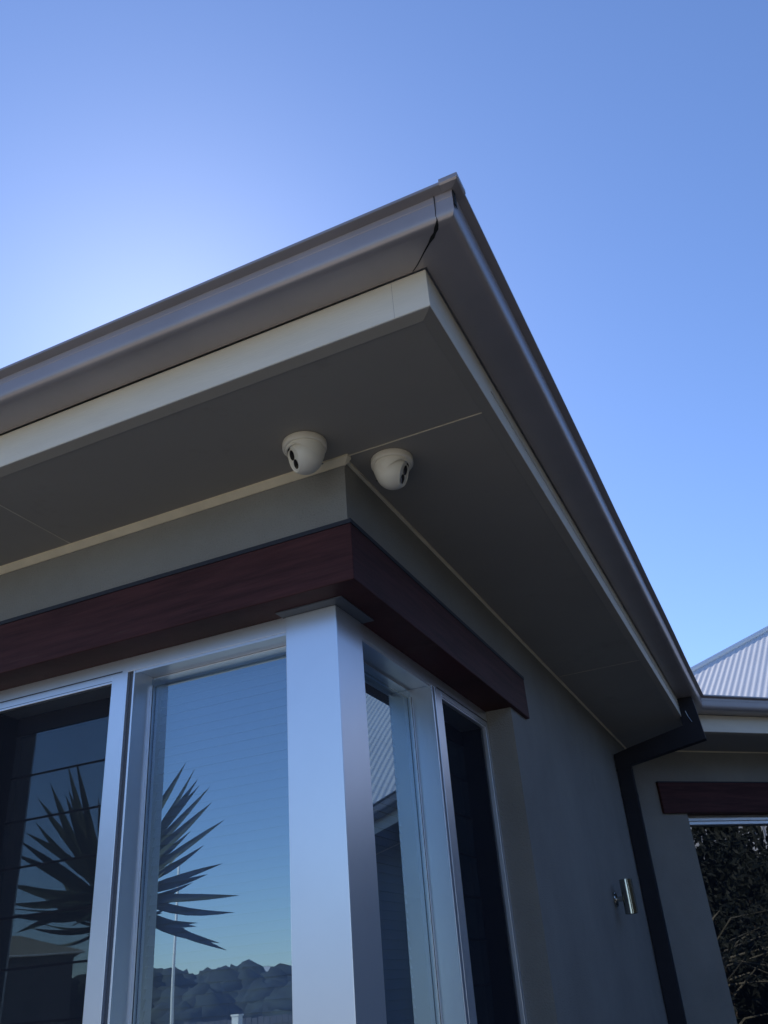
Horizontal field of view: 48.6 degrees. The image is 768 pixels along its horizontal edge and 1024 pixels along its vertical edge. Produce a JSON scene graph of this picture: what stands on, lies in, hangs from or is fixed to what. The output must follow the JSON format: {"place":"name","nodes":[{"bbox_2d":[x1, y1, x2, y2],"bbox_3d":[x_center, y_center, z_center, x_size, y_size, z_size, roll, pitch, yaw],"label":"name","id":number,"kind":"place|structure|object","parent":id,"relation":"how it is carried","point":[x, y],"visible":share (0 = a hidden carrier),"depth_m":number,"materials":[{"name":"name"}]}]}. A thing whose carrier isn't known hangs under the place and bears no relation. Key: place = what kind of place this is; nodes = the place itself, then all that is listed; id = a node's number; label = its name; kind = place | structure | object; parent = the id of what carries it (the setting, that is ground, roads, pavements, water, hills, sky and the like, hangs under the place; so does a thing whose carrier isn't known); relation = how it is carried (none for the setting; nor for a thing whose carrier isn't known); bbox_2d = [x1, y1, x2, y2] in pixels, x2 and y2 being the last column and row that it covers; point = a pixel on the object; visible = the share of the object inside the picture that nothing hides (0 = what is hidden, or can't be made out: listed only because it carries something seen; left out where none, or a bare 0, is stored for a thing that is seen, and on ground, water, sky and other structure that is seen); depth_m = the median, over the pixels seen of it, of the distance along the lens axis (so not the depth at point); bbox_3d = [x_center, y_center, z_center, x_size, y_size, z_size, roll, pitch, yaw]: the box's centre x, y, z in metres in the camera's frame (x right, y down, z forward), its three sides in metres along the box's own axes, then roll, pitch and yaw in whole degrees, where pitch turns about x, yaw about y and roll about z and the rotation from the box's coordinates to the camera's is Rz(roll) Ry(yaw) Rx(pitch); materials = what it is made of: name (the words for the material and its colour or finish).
{"place":"outdoors","nodes":[
{"label":"outdoors","id":0,"kind":"place"},
{"bbox_2d":[0,0,767,666],"label":"sky","id":1,"kind":"structure","parent":0,"point":[610,157],"materials":[{"name":"blue"}]},
{"label":"ground","id":2,"kind":"structure","parent":0,"visible":0},
{"bbox_2d":[0,172,767,1023],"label":"house","id":3,"kind":"structure","parent":2,"relation":"on","point":[456,728],"depth_m":2.49,"materials":[{"name":"paint"}]},
{"bbox_2d":[0,671,129,1023],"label":"window","id":4,"kind":"structure","parent":3,"relation":"in","point":[106,698],"depth_m":2.49,"materials":[{"name":"glass"}]},
{"bbox_2d":[0,618,292,1023],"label":"window","id":5,"kind":"structure","parent":3,"relation":"in","point":[219,942],"depth_m":2.32,"materials":[{"name":"glass"}]},
{"bbox_2d":[282,431,326,474],"bbox_3d":[-0.210,-0.146,2.262,0.119,0.096,0.119,-16,-31,19],"label":"security camera","id":6,"kind":"object","parent":3,"relation":"attached to","point":[304,452],"visible":1,"depth_m":2.23,"materials":[{"name":"beige plastic"}]},
{"bbox_2d":[371,448,412,489],"bbox_3d":[0.025,-0.109,2.363,0.119,0.096,0.119,-16,-31,19],"label":"security camera","id":7,"kind":"object","parent":3,"relation":"attached to","point":[391,468],"visible":1,"depth_m":2.33,"materials":[{"name":"beige plastic"}]},
{"bbox_2d":[361,624,486,1023],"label":"window","id":8,"kind":"structure","parent":3,"relation":"in","point":[411,684],"depth_m":2.58,"materials":[{"name":"glass"}]},
{"bbox_2d":[432,687,526,1023],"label":"window","id":9,"kind":"structure","parent":3,"relation":"in","point":[491,974],"depth_m":2.94,"materials":[{"name":"glass"}]},
{"bbox_2d":[613,879,637,914],"bbox_3d":[1.147,1.836,4.056,0.098,0.150,0.068,-16,-31,19],"label":"wall lamp","id":10,"kind":"object","parent":3,"relation":"attached to","point":[627,898],"visible":1,"depth_m":4.04,"materials":[{"name":"metal"}]},
{"bbox_2d":[688,815,767,1023],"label":"window","id":11,"kind":"structure","parent":3,"relation":"in","point":[732,850],"depth_m":5.57,"materials":[{"name":"glass"}]}
]}

